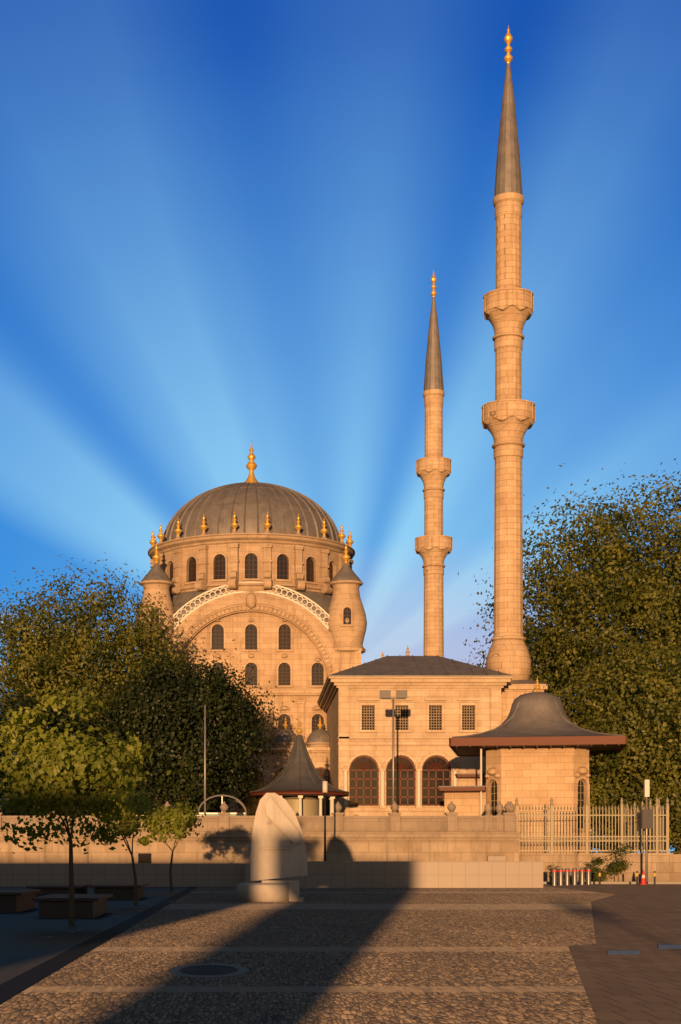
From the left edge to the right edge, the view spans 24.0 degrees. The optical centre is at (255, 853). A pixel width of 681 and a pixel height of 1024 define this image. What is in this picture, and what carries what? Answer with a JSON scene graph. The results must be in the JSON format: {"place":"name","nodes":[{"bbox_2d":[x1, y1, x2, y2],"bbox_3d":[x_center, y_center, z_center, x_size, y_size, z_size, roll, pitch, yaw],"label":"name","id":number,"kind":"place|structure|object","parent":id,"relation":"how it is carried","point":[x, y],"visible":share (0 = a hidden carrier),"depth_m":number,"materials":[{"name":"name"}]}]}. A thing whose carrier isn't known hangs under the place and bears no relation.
{"place":"outdoors","nodes":[
{"label":"outdoors","id":0,"kind":"place"},
{"bbox_2d":[0,887,188,984],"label":"sidewalk","id":1,"kind":"structure","parent":0,"point":[26,943],"depth_m":33.53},
{"bbox_2d":[0,883,148,917],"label":"benches","id":2,"kind":"object","parent":1,"relation":"on","point":[53,899],"visible":0.97,"depth_m":43.01,"materials":[{"name":"grey"}]},
{"bbox_2d":[0,682,170,924],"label":"young tree","id":3,"kind":"object","parent":1,"relation":"on","point":[60,772],"visible":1,"depth_m":34.85,"materials":[{"name":"green plant"}]},
{"bbox_2d":[88,785,156,904],"bbox_3d":[-4.101,-0.257,49.164,1.819,3.717,2.548,0,0,-28],"label":"young tree","id":4,"kind":"object","parent":1,"relation":"on","point":[123,828],"visible":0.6,"depth_m":48.85,"materials":[{"name":"green plant"}]},
{"bbox_2d":[135,801,205,891],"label":"young tree","id":5,"kind":"object","parent":1,"relation":"on","point":[178,821],"visible":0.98,"depth_m":66.44,"materials":[{"name":"green plant"}]},
{"bbox_2d":[0,0,680,852],"label":"sky","id":6,"kind":"structure","parent":0,"point":[225,225],"materials":[{"name":"blue"}]},
{"bbox_2d":[543,884,680,1023],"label":"road pavers","id":7,"kind":"object","parent":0,"point":[644,987],"visible":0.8,"depth_m":24.75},
{"bbox_2d":[551,868,655,885],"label":"bollards","id":8,"kind":"object","parent":7,"relation":"on","point":[574,876],"visible":0.99,"depth_m":80.02,"materials":[{"name":"silver metal"}]},
{"bbox_2d":[543,882,680,883],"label":"road kerb","id":9,"kind":"structure","parent":7,"relation":"on","point":[622,882],"depth_m":83.00,"materials":[{"name":"grey stone"}]},
{"bbox_2d":[606,840,633,881],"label":"shrub","id":10,"kind":"object","parent":7,"relation":"on","point":[616,868],"visible":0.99,"depth_m":83.94,"materials":[{"name":"green plant"}]},
{"bbox_2d":[608,945,680,954],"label":"road markings","id":11,"kind":"object","parent":7,"relation":"on","point":[623,952],"visible":1,"depth_m":25.95,"materials":[{"name":"white paint"}]},
{"bbox_2d":[644,780,648,881],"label":"street pole","id":12,"kind":"object","parent":7,"relation":"on","point":[646,788],"visible":0.78,"depth_m":83.95,"materials":[{"name":"grey metal"}]},
{"bbox_2d":[641,809,652,828],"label":"signal box","id":13,"kind":"object","parent":12,"relation":"attached to","point":[646,818],"visible":1,"depth_m":83.75,"materials":[{"name":"grey metal"}]},
{"label":"terrain","id":14,"kind":"structure","parent":0,"visible":0},
{"bbox_2d":[0,887,197,1003],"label":"curb","id":15,"kind":"structure","parent":14,"relation":"on","point":[12,987],"depth_m":24.96,"materials":[{"name":"grey stone"}]},
{"bbox_2d":[0,856,542,887],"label":"granite wall","id":16,"kind":"structure","parent":14,"relation":"on","point":[496,872],"depth_m":74.00,"materials":[{"name":"stone"}]},
{"bbox_2d":[322,781,327,860],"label":"lamp post","id":17,"kind":"object","parent":16,"relation":"on","point":[324,787],"depth_m":77.96,"materials":[{"name":"grey metal"}]},
{"bbox_2d":[0,886,616,1023],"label":"plaza cobbles","id":18,"kind":"object","parent":14,"relation":"on","point":[410,956],"visible":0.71,"depth_m":23.18,"materials":[{"name":"grey stone"}]},
{"bbox_2d":[168,963,248,977],"bbox_3d":[-0.640,1.587,21.818,1.100,0.010,2.640,0,0,0],"label":"manhole cover","id":19,"kind":"object","parent":18,"relation":"on","point":[208,970],"visible":1,"depth_m":21.66,"materials":[{"name":"grey metal"}]},
{"bbox_2d":[237,793,307,901],"bbox_3d":[0.546,-0.208,53.500,2.367,3.615,1.880,0,0,0],"label":"marble sculpture","id":20,"kind":"object","parent":18,"relation":"on","point":[278,849],"visible":0.99,"depth_m":53.23,"materials":[{"name":"white stone"}]},
{"bbox_2d":[0,801,680,881],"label":"terrace retaining wall","id":21,"kind":"structure","parent":14,"relation":"on","point":[225,837],"depth_m":85.00,"materials":[{"name":"stone"}]},
{"bbox_2d":[0,750,90,815],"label":"terrace shrub","id":22,"kind":"object","parent":21,"relation":"on","point":[2,791],"visible":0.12,"depth_m":93.89,"materials":[{"name":"green plant"}]},
{"bbox_2d":[0,683,118,805],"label":"terrace tree","id":23,"kind":"object","parent":21,"relation":"on","point":[10,703],"visible":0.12,"depth_m":98.15,"materials":[{"name":"green plant"}]},
{"bbox_2d":[2,775,151,815],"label":"terrace shrub","id":24,"kind":"object","parent":21,"relation":"on","point":[85,813],"visible":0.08,"depth_m":96.33,"materials":[{"name":"green plant"}]},
{"bbox_2d":[0,554,203,746],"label":"tall tree","id":25,"kind":"object","parent":21,"relation":"on","point":[41,659],"visible":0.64,"depth_m":108.61,"materials":[{"name":"green plant"}]},
{"bbox_2d":[77,666,197,808],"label":"tree","id":26,"kind":"object","parent":21,"relation":"on","point":[117,726],"visible":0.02,"depth_m":113.03,"materials":[{"name":"green plant"}]},
{"bbox_2d":[70,640,297,814],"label":"terrace tree","id":27,"kind":"object","parent":21,"relation":"on","point":[228,760],"visible":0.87,"depth_m":97.45,"materials":[{"name":"green plant"}]},
{"bbox_2d":[204,705,205,815],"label":"pole","id":28,"kind":"object","parent":21,"relation":"on","point":[204,760],"visible":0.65,"depth_m":91.95,"materials":[{"name":"grey metal"}]},
{"bbox_2d":[198,795,246,815],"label":"glass canopy","id":29,"kind":"object","parent":21,"relation":"on","point":[209,799],"visible":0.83,"depth_m":92.02,"materials":[{"name":"grey"}]},
{"bbox_2d":[136,439,366,815],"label":"mosque hall","id":30,"kind":"structure","parent":21,"relation":"on","point":[266,579],"depth_m":125.40,"materials":[{"name":"stone"}]},
{"bbox_2d":[250,718,348,815],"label":"kiosk","id":31,"kind":"object","parent":21,"relation":"on","point":[296,784],"visible":0.8,"depth_m":94.92,"materials":[{"name":"white paint"}]},
{"bbox_2d":[380,690,406,812],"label":"floodlight mast","id":32,"kind":"object","parent":21,"relation":"on","point":[386,694],"visible":0.87,"depth_m":96.93,"materials":[{"name":"grey metal"}]},
{"bbox_2d":[317,645,513,815],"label":"building","id":33,"kind":"structure","parent":21,"relation":"on","point":[441,704],"depth_m":106.00,"materials":[{"name":"beige stone"}]},
{"bbox_2d":[415,271,452,656],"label":"minaret","id":34,"kind":"object","parent":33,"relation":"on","point":[433,546],"visible":0.94,"depth_m":156.78,"materials":[{"name":"stone"}]},
{"bbox_2d":[438,677,626,852],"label":"fountain kiosk","id":35,"kind":"object","parent":21,"relation":"on","point":[535,747],"visible":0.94,"depth_m":92.15,"materials":[{"name":"stone"}]},
{"bbox_2d":[462,598,636,723],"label":"plane tree","id":36,"kind":"object","parent":21,"relation":"on","point":[540,655],"visible":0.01,"depth_m":129.19,"materials":[{"name":"green plant"}]},
{"bbox_2d":[458,463,680,839],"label":"plane tree","id":37,"kind":"object","parent":21,"relation":"on","point":[531,641],"visible":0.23,"depth_m":118.59,"materials":[{"name":"green plant"}]},
{"bbox_2d":[515,797,668,852],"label":"iron fence","id":38,"kind":"object","parent":21,"relation":"on","point":[658,837],"visible":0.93,"depth_m":86.46,"materials":[{"name":"beige metal"}]},
{"bbox_2d":[589,759,680,852],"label":"shrub","id":39,"kind":"object","parent":21,"relation":"on","point":[605,801],"visible":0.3,"depth_m":97.24,"materials":[{"name":"green plant"}]},
{"bbox_2d":[589,698,680,853],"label":"plane tree","id":40,"kind":"object","parent":21,"relation":"on","point":[676,840],"visible":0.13,"depth_m":100.70,"materials":[{"name":"green plant"}]},
{"bbox_2d":[481,26,547,723],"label":"minaret","id":41,"kind":"object","parent":14,"relation":"on","point":[507,418],"visible":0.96,"depth_m":110.14,"materials":[{"name":"stone"}]},
{"bbox_2d":[545,864,577,881],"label":"shrub","id":42,"kind":"object","parent":14,"relation":"on","point":[557,874],"visible":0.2,"depth_m":84.47,"materials":[{"name":"green plant"}]},
{"bbox_2d":[523,458,680,777],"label":"plane tree","id":43,"kind":"object","parent":14,"relation":"on","point":[659,612],"visible":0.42,"depth_m":110.25,"materials":[{"name":"green plant"}]},
{"bbox_2d":[579,856,624,881],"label":"shrub","id":44,"kind":"object","parent":14,"relation":"on","point":[595,872],"visible":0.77,"depth_m":84.08,"materials":[{"name":"green plant"}]},
{"bbox_2d":[532,604,680,852],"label":"plane tree","id":45,"kind":"object","parent":14,"relation":"on","point":[653,687],"visible":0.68,"depth_m":97.44,"materials":[{"name":"green plant"}]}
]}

